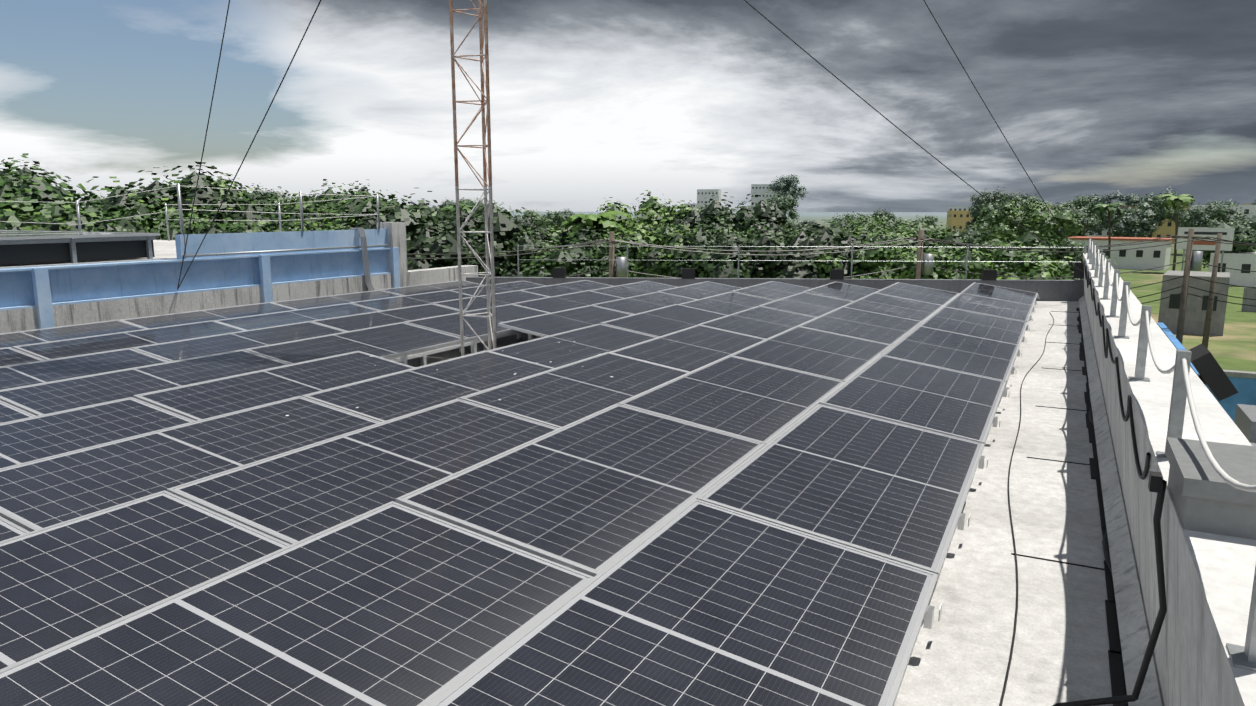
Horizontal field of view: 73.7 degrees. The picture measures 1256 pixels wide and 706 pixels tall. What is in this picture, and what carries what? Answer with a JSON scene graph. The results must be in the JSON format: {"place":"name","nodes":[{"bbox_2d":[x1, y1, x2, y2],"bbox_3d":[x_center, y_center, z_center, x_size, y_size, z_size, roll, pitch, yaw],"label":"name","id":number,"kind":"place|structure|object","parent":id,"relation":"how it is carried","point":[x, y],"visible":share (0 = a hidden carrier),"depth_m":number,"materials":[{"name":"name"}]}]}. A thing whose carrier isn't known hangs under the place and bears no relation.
{"place":"outdoors","nodes":[
{"label":"outdoors","id":0,"kind":"place"},
{"bbox_2d":[0,240,176,268],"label":"ledge","id":1,"kind":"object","parent":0,"point":[164,249],"depth_m":11.41,"materials":[{"name":"paint"}]},
{"bbox_2d":[0,236,155,264],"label":"window","id":2,"kind":"structure","parent":1,"relation":"on","point":[31,251],"depth_m":10.58,"materials":[{"name":"black metal"}]},
{"bbox_2d":[0,232,159,239],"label":"roof edge","id":3,"kind":"object","parent":2,"relation":"on","point":[60,235],"visible":1,"depth_m":10.82,"materials":[{"name":"concrete"}]},
{"bbox_2d":[75,184,387,257],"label":"posts","id":4,"kind":"object","parent":1,"relation":"on","point":[230,253],"visible":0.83,"depth_m":13.20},
{"bbox_2d":[0,186,377,224],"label":"rail wires","id":5,"kind":"object","parent":4,"relation":"attached to","point":[212,204],"visible":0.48,"depth_m":13.25,"materials":[{"name":"grey metal"}]},
{"bbox_2d":[0,0,1255,211],"label":"sky","id":6,"kind":"structure","parent":0,"point":[592,102],"materials":[{"name":"grey"}]},
{"bbox_2d":[407,235,1255,306],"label":"utility wires","id":7,"kind":"object","parent":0,"point":[936,240],"visible":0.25,"depth_m":31.70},
{"bbox_2d":[410,211,1255,371],"bbox_3d":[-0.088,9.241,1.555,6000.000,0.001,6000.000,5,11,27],"label":"ground","id":8,"kind":"structure","parent":0,"point":[1233,347],"depth_m":83.73,"materials":[{"name":"plant"}]},
{"bbox_2d":[0,194,114,231],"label":"tree","id":9,"kind":"object","parent":8,"relation":"on","point":[12,217],"depth_m":40.87,"materials":[{"name":"green plant"}]},
{"bbox_2d":[18,205,133,232],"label":"tree","id":10,"kind":"object","parent":8,"relation":"on","point":[55,227],"depth_m":40.24,"materials":[{"name":"green plant"}]},
{"bbox_2d":[0,163,162,231],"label":"tree","id":11,"kind":"object","parent":8,"relation":"on","point":[36,188],"visible":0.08,"depth_m":47.28,"materials":[{"name":"green plant"}]},
{"bbox_2d":[80,193,238,235],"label":"tree","id":12,"kind":"object","parent":8,"relation":"on","point":[142,209],"visible":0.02,"depth_m":46.59,"materials":[{"name":"green plant"}]},
{"bbox_2d":[103,206,255,239],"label":"tree","id":13,"kind":"object","parent":8,"relation":"on","point":[173,232],"visible":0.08,"depth_m":44.85,"materials":[{"name":"green plant"}]},
{"bbox_2d":[93,161,308,229],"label":"tree","id":14,"kind":"object","parent":8,"relation":"on","point":[212,193],"visible":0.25,"depth_m":52.41,"materials":[{"name":"green plant"}]},
{"bbox_2d":[282,188,448,234],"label":"tree","id":15,"kind":"object","parent":8,"relation":"on","point":[421,205],"visible":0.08,"depth_m":56.17,"materials":[{"name":"green plant"}]},
{"bbox_2d":[332,197,531,276],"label":"tree","id":16,"kind":"object","parent":8,"relation":"on","point":[421,236],"visible":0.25,"depth_m":47.91,"materials":[{"name":"green plant"}]},
{"bbox_2d":[463,213,557,270],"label":"tree","id":17,"kind":"object","parent":8,"relation":"on","point":[525,242],"visible":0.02,"depth_m":49.43,"materials":[{"name":"green plant"}]},
{"bbox_2d":[508,215,649,277],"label":"tree","id":18,"kind":"object","parent":8,"relation":"on","point":[581,235],"visible":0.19,"depth_m":51.34,"materials":[{"name":"green plant"}]},
{"bbox_2d":[519,232,641,277],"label":"tree","id":19,"kind":"object","parent":8,"relation":"on","point":[574,261],"visible":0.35,"depth_m":47.09,"materials":[{"name":"green plant"}]},
{"bbox_2d":[559,211,631,236],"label":"tree","id":20,"kind":"object","parent":8,"relation":"on","point":[600,219],"visible":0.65,"depth_m":53.42,"materials":[{"name":"green plant"}]},
{"bbox_2d":[590,217,684,254],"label":"tree","id":21,"kind":"object","parent":8,"relation":"on","point":[665,231],"visible":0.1,"depth_m":54.57,"materials":[{"name":"green plant"}]},
{"bbox_2d":[596,190,704,233],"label":"tree","id":22,"kind":"object","parent":8,"relation":"on","point":[654,209],"visible":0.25,"depth_m":71.39,"materials":[{"name":"green plant"}]},
{"bbox_2d":[634,216,753,277],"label":"tree","id":23,"kind":"object","parent":8,"relation":"on","point":[700,236],"visible":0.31,"depth_m":48.16,"materials":[{"name":"green plant"}]},
{"bbox_2d":[663,189,796,237],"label":"tree","id":24,"kind":"object","parent":8,"relation":"on","point":[773,214],"visible":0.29,"depth_m":65.73,"materials":[{"name":"green plant"}]},
{"bbox_2d":[673,227,794,277],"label":"tree","id":25,"kind":"object","parent":8,"relation":"on","point":[752,269],"visible":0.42,"depth_m":46.33,"materials":[{"name":"green plant"}]},
{"bbox_2d":[399,301,1112,705],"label":"roof slab","id":26,"kind":"structure","parent":8,"relation":"on","point":[961,653],"depth_m":4.25,"materials":[{"name":"concrete"}]},
{"bbox_2d":[0,222,477,332],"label":"white wall","id":27,"kind":"structure","parent":26,"relation":"on","point":[16,320],"depth_m":12.26,"materials":[{"name":"paint"}]},
{"bbox_2d":[0,229,400,328],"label":"blue girder","id":28,"kind":"object","parent":27,"relation":"attached to","point":[43,289],"visible":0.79,"depth_m":12.06,"materials":[{"name":"metal"}]},
{"bbox_2d":[381,295,1038,628],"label":"solar panel legs","id":29,"kind":"object","parent":26,"relation":"on","point":[929,619],"visible":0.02,"depth_m":8.73,"materials":[{"name":"silver metal"}]},
{"bbox_2d":[0,320,146,347],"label":"solar panel","id":30,"kind":"object","parent":29,"relation":"on","point":[11,339],"visible":0.45,"depth_m":9.77,"materials":[{"name":"black glass"}]},
{"bbox_2d":[0,348,168,389],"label":"solar panel","id":31,"kind":"object","parent":29,"relation":"on","point":[28,373],"visible":0.53,"depth_m":7.71,"materials":[{"name":"black glass"}]},
{"bbox_2d":[0,397,194,467],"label":"solar panel","id":32,"kind":"object","parent":29,"relation":"on","point":[28,439],"visible":0.53,"depth_m":5.59,"materials":[{"name":"black glass"}]},
{"bbox_2d":[12,320,244,359],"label":"solar panel","id":33,"kind":"object","parent":29,"relation":"on","point":[84,345],"visible":0.42,"depth_m":9.24,"materials":[{"name":"black glass"}]},
{"bbox_2d":[0,349,288,415],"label":"solar panel","id":34,"kind":"object","parent":29,"relation":"on","point":[55,396],"visible":0.44,"depth_m":7.04,"materials":[{"name":"black glass"}]},
{"bbox_2d":[0,490,289,668],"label":"solar panel","id":35,"kind":"object","parent":29,"relation":"on","point":[64,581],"visible":0.5,"depth_m":3.48,"materials":[{"name":"black glass"}]},
{"bbox_2d":[0,396,379,531],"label":"solar panel","id":36,"kind":"object","parent":29,"relation":"on","point":[41,493],"visible":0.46,"depth_m":4.87,"materials":[{"name":"black glass"}]},
{"bbox_2d":[121,302,296,328],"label":"solar panel","id":37,"kind":"object","parent":29,"relation":"on","point":[155,321],"visible":0.31,"depth_m":11.39,"materials":[{"name":"black glass"}]},
{"bbox_2d":[131,321,346,360],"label":"solar panel","id":38,"kind":"object","parent":29,"relation":"on","point":[198,346],"visible":0.38,"depth_m":9.21,"materials":[{"name":"black glass"}]},
{"bbox_2d":[133,351,414,420],"bbox_3d":[-2.691,0.288,7.042,1.134,0.036,2.278,14,15,25],"label":"solar panel","id":39,"kind":"object","parent":29,"relation":"on","point":[209,398],"visible":0.48,"depth_m":6.91,"materials":[{"name":"black glass"}]},
{"bbox_2d":[213,303,378,329],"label":"solar panel","id":40,"kind":"object","parent":29,"relation":"on","point":[251,322],"visible":0.4,"depth_m":11.30,"materials":[{"name":"black glass"}]},
{"bbox_2d":[0,501,592,705],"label":"solar panel","id":41,"kind":"object","parent":29,"relation":"on","point":[391,603],"visible":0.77,"depth_m":2.96,"materials":[{"name":"black glass"}]},
{"bbox_2d":[271,290,402,308],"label":"solar panel","id":42,"kind":"object","parent":29,"relation":"on","point":[304,303],"visible":0.38,"depth_m":13.38,"materials":[{"name":"black glass"}]},
{"bbox_2d":[244,322,470,363],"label":"solar panel","id":43,"kind":"object","parent":29,"relation":"on","point":[388,339],"visible":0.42,"depth_m":9.20,"materials":[{"name":"black glass"}]},
{"bbox_2d":[167,398,557,544],"bbox_3d":[-1.286,0.644,4.949,1.134,0.035,2.278,13,15,25],"label":"solar panel","id":44,"kind":"object","parent":29,"relation":"on","point":[290,497],"visible":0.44,"depth_m":4.70,"materials":[{"name":"black glass"}]},
{"bbox_2d":[311,304,459,330],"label":"solar panel","id":45,"kind":"object","parent":29,"relation":"on","point":[367,320],"visible":0.33,"depth_m":11.24,"materials":[{"name":"black glass"}]},
{"bbox_2d":[350,290,474,310],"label":"solar panel","id":46,"kind":"object","parent":29,"relation":"on","point":[388,303],"visible":0.42,"depth_m":13.27,"materials":[{"name":"black glass"}]},
{"bbox_2d":[302,350,552,421],"bbox_3d":[-1.432,0.281,7.048,1.134,0.037,2.278,13,15,25],"label":"solar panel","id":47,"kind":"object","parent":29,"relation":"on","point":[382,398],"visible":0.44,"depth_m":6.91,"materials":[{"name":"black glass"}]},
{"bbox_2d":[380,280,483,295],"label":"solar panel","id":48,"kind":"object","parent":29,"relation":"on","point":[424,288],"visible":0.33,"depth_m":15.38,"materials":[{"name":"black glass"}]},
{"bbox_2d":[404,304,548,342],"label":"solar panel","id":49,"kind":"object","parent":29,"relation":"on","point":[449,324],"visible":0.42,"depth_m":10.84,"materials":[{"name":"black glass"}]},
{"bbox_2d":[431,290,547,310],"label":"solar panel","id":50,"kind":"object","parent":29,"relation":"on","point":[502,298],"visible":0.35,"depth_m":13.32,"materials":[{"name":"black glass"}]},
{"bbox_2d":[498,305,631,336],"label":"solar panel","id":51,"kind":"object","parent":29,"relation":"on","point":[548,324],"visible":0.54,"depth_m":10.94,"materials":[{"name":"black glass"}]},
{"bbox_2d":[511,290,621,312],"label":"solar panel","id":52,"kind":"object","parent":29,"relation":"on","point":[566,301],"visible":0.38,"depth_m":13.17,"materials":[{"name":"black glass"}]},
{"bbox_2d":[521,280,611,296],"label":"solar panel","id":53,"kind":"object","parent":29,"relation":"on","point":[564,288],"visible":0.35,"depth_m":15.32,"materials":[{"name":"black glass"}]},
{"bbox_2d":[487,324,655,367],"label":"solar panel","id":54,"kind":"object","parent":29,"relation":"on","point":[594,340],"visible":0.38,"depth_m":9.00,"materials":[{"name":"black glass"}]},
{"bbox_2d":[459,352,687,427],"bbox_3d":[-0.231,0.297,6.963,1.134,0.035,2.278,14,15,25],"label":"solar panel","id":55,"kind":"object","parent":29,"relation":"on","point":[562,396],"visible":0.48,"depth_m":6.80,"materials":[{"name":"black glass"}]},
{"bbox_2d":[395,403,765,576],"bbox_3d":[-0.106,0.671,4.813,1.134,0.035,2.278,14,15,25],"label":"solar panel","id":56,"kind":"object","parent":29,"relation":"on","point":[594,494],"visible":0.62,"depth_m":4.49,"materials":[{"name":"black glass"}]},
{"bbox_2d":[589,281,676,297],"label":"solar panel","id":57,"kind":"object","parent":29,"relation":"on","point":[634,289],"visible":0.38,"depth_m":15.20,"materials":[{"name":"black glass"}]},
{"bbox_2d":[592,292,696,314],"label":"solar panel","id":58,"kind":"object","parent":29,"relation":"on","point":[632,305],"visible":0.42,"depth_m":13.04,"materials":[{"name":"black glass"}]},
{"bbox_2d":[600,304,726,336],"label":"solar panel","id":59,"kind":"object","parent":29,"relation":"on","point":[661,321],"visible":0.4,"depth_m":10.99,"materials":[{"name":"black glass"}]},
{"bbox_2d":[429,499,937,705],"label":"solar panel","id":60,"kind":"object","parent":29,"relation":"on","point":[695,602],"visible":0.94,"depth_m":2.95,"materials":[{"name":"black glass"}]},
{"bbox_2d":[610,325,764,371],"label":"solar panel","id":61,"kind":"object","parent":29,"relation":"on","point":[690,349],"visible":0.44,"depth_m":8.88,"materials":[{"name":"black glass"}]},
{"bbox_2d":[658,281,740,299],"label":"solar panel","id":62,"kind":"object","parent":29,"relation":"on","point":[701,290],"visible":0.48,"depth_m":15.07,"materials":[{"name":"black glass"}]},
{"bbox_2d":[679,292,774,314],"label":"solar panel","id":63,"kind":"object","parent":29,"relation":"on","point":[728,303],"visible":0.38,"depth_m":13.08,"materials":[{"name":"black glass"}]},
{"bbox_2d":[618,355,843,443],"bbox_3d":[0.945,0.329,6.825,1.134,0.035,2.278,14,15,25],"label":"solar panel","id":64,"kind":"object","parent":29,"relation":"on","point":[750,399],"visible":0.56,"depth_m":6.60,"materials":[{"name":"black glass"}]},
{"bbox_2d":[698,306,815,338],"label":"solar panel","id":65,"kind":"object","parent":29,"relation":"on","point":[761,322],"visible":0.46,"depth_m":10.90,"materials":[{"name":"black glass"}]},
{"bbox_2d":[731,281,811,299],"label":"solar panel","id":66,"kind":"object","parent":29,"relation":"on","point":[773,290],"visible":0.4,"depth_m":15.03,"materials":[{"name":"black glass"}]},
{"bbox_2d":[759,292,852,316],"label":"solar panel","id":67,"kind":"object","parent":29,"relation":"on","point":[808,304],"visible":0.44,"depth_m":12.92,"materials":[{"name":"black glass"}]},
{"bbox_2d":[730,326,891,381],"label":"solar panel","id":68,"kind":"object","parent":29,"relation":"on","point":[839,357],"visible":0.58,"depth_m":8.66,"materials":[{"name":"black glass"}]},
{"bbox_2d":[697,404,984,580],"bbox_3d":[1.353,0.672,4.827,1.134,0.036,2.278,13,14,25],"label":"solar panel","id":69,"kind":"object","parent":29,"relation":"on","point":[894,491],"visible":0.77,"depth_m":4.51,"materials":[{"name":"black glass"}]},
{"bbox_2d":[803,281,879,300],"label":"solar panel","id":70,"kind":"object","parent":29,"relation":"on","point":[844,291],"visible":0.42,"depth_m":14.94,"materials":[{"name":"black glass"}]},
{"bbox_2d":[798,306,922,345],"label":"solar panel","id":71,"kind":"object","parent":29,"relation":"on","point":[871,326],"visible":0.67,"depth_m":10.71,"materials":[{"name":"black glass"}]},
{"bbox_2d":[843,293,943,321],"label":"solar panel","id":72,"kind":"object","parent":29,"relation":"on","point":[898,307],"visible":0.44,"depth_m":12.79,"materials":[{"name":"black glass"}]},
{"bbox_2d":[819,355,1005,443],"bbox_3d":[2.405,0.323,6.835,1.134,0.035,2.278,14,15,25],"label":"solar panel","id":73,"kind":"object","parent":29,"relation":"on","point":[958,404],"visible":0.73,"depth_m":6.59,"materials":[{"name":"black glass"}]},
{"bbox_2d":[874,282,959,304],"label":"solar panel","id":74,"kind":"object","parent":29,"relation":"on","point":[921,293],"visible":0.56,"depth_m":14.78,"materials":[{"name":"black glass"}]},
{"bbox_2d":[881,325,1019,383],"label":"solar panel","id":75,"kind":"object","parent":29,"relation":"on","point":[979,356],"visible":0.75,"depth_m":8.68,"materials":[{"name":"glass"}]},
{"bbox_2d":[919,306,1027,344],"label":"solar panel","id":76,"kind":"object","parent":29,"relation":"on","point":[991,327],"visible":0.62,"depth_m":10.76,"materials":[{"name":"glass"}]},
{"bbox_2d":[944,293,1033,321],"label":"solar panel","id":77,"kind":"object","parent":29,"relation":"on","point":[996,307],"visible":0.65,"depth_m":12.74,"materials":[{"name":"glass"}]},
{"bbox_2d":[961,282,1037,304],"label":"solar panel","id":78,"kind":"object","parent":29,"relation":"on","point":[1001,293],"visible":0.75,"depth_m":14.79,"materials":[{"name":"glass"}]},
{"bbox_2d":[466,277,1083,300],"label":"parapet","id":79,"kind":"structure","parent":26,"relation":"on","point":[1059,290],"depth_m":16.61,"materials":[{"name":"concrete"}]},
{"bbox_2d":[999,261,1166,705],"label":"black cables","id":80,"kind":"object","parent":26,"relation":"on","point":[1152,642],"visible":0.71,"depth_m":2.96,"materials":[{"name":"black rubber"}]},
{"bbox_2d":[1076,308,1127,705],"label":"tar seam","id":81,"kind":"object","parent":26,"relation":"on","point":[1117,678],"visible":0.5,"depth_m":3.89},
{"bbox_2d":[1079,253,1255,705],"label":"parapet","id":82,"kind":"structure","parent":26,"relation":"on","point":[1209,578],"depth_m":3.28,"materials":[{"name":"concrete"}]},
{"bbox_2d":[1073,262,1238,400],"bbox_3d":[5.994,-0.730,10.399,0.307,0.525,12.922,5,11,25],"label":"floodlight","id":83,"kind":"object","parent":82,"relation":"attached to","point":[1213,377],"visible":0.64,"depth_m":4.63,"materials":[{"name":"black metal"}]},
{"bbox_2d":[1087,237,1255,671],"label":"railing posts","id":84,"kind":"object","parent":82,"relation":"on","point":[1242,657],"visible":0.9,"depth_m":2.91,"materials":[{"name":"metal"}]},
{"bbox_2d":[1090,239,1255,491],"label":"parapet rope","id":85,"kind":"object","parent":82,"relation":"attached to","point":[1224,475],"visible":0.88,"depth_m":2.71,"materials":[{"name":"grey"}]},
{"bbox_2d":[1148,437,1255,539],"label":"concrete block","id":86,"kind":"object","parent":82,"relation":"on","point":[1206,498],"visible":0.94,"depth_m":2.27,"materials":[{"name":"grey concrete"}]},
{"bbox_2d":[1234,404,1255,445],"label":"building","id":87,"kind":"structure","parent":26,"relation":"attached to","point":[1245,419],"depth_m":9.03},
{"bbox_3d":[-1.535,0.233,8.879,0.600,0.080,0.600,5,11,27],"label":"mast plinth","id":88,"kind":"object","parent":26,"relation":"on","visible":0},
{"bbox_2d":[449,0,495,355],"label":"lattice mast","id":89,"kind":"object","parent":88,"relation":"on","point":[488,209],"visible":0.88,"depth_m":8.50,"materials":[{"name":"metal"}]},
{"bbox_2d":[177,0,1083,289],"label":"guy wires","id":90,"kind":"object","parent":89,"relation":"attached to","point":[745,0],"visible":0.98,"depth_m":11.16,"materials":[{"name":"grey"}]},
{"bbox_2d":[762,220,876,278],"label":"tree","id":91,"kind":"object","parent":8,"relation":"on","point":[799,266],"visible":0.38,"depth_m":46.30,"materials":[{"name":"green plant"}]},
{"bbox_2d":[811,229,993,278],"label":"tree","id":92,"kind":"object","parent":8,"relation":"on","point":[875,258],"visible":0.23,"depth_m":43.85,"materials":[{"name":"green plant"}]},
{"bbox_2d":[606,229,1221,348],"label":"utility poles","id":93,"kind":"object","parent":8,"relation":"on","point":[1193,260],"visible":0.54,"depth_m":34.00,"materials":[{"name":"concrete"}]},
{"bbox_2d":[896,225,1021,279],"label":"tree","id":94,"kind":"object","parent":8,"relation":"on","point":[951,237],"visible":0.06,"depth_m":52.52,"materials":[{"name":"green plant"}]},
{"bbox_2d":[908,234,1077,279],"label":"tree","id":95,"kind":"object","parent":8,"relation":"on","point":[1041,267],"visible":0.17,"depth_m":45.63,"materials":[{"name":"green plant"}]},
{"bbox_2d":[976,196,1085,252],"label":"tree","id":96,"kind":"object","parent":8,"relation":"on","point":[1031,214],"visible":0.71,"depth_m":99.11,"materials":[{"name":"green plant"}]},
{"bbox_2d":[975,223,1117,279],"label":"tree","id":97,"kind":"object","parent":8,"relation":"on","point":[1027,239],"visible":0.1,"depth_m":55.77,"materials":[{"name":"green plant"}]},
{"bbox_2d":[1092,205,1159,236],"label":"tree","id":98,"kind":"object","parent":8,"relation":"on","point":[1140,221],"visible":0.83,"depth_m":158.77,"materials":[{"name":"green plant"}]},
{"bbox_2d":[1123,186,1191,237],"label":"tree","id":99,"kind":"object","parent":8,"relation":"on","point":[1151,201],"visible":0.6,"depth_m":215.26,"materials":[{"name":"green plant"}]},
{"bbox_2d":[1176,227,1234,271],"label":"house","id":100,"kind":"structure","parent":8,"relation":"on","point":[1227,233],"depth_m":97.10,"materials":[{"name":"white paint"}]},
{"bbox_2d":[1157,322,1255,421],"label":"blue court wall","id":101,"kind":"structure","parent":8,"relation":"on","point":[1244,383],"depth_m":24.45,"materials":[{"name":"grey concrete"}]},
{"bbox_2d":[1174,202,1247,226],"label":"tree","id":102,"kind":"object","parent":8,"relation":"on","point":[1198,215],"visible":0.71,"depth_m":170.48,"materials":[{"name":"green plant"}]},
{"bbox_2d":[1185,217,1255,267],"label":"tree","id":103,"kind":"object","parent":8,"relation":"on","point":[1243,233],"visible":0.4,"depth_m":104.59,"materials":[{"name":"green plant"}]},
{"bbox_2d":[1209,252,1255,286],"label":"white building","id":104,"kind":"structure","parent":8,"relation":"on","point":[1243,260],"depth_m":103.50,"materials":[{"name":"paint"}]},
{"bbox_2d":[1068,236,1173,269],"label":"white building","id":105,"kind":"structure","parent":0,"point":[1148,257],"depth_m":133.10,"materials":[{"name":"paint"}]},
{"bbox_2d":[1158,270,1229,335],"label":"block house","id":106,"kind":"structure","parent":0,"point":[1195,314],"depth_m":63.65,"materials":[{"name":"grey concrete"}]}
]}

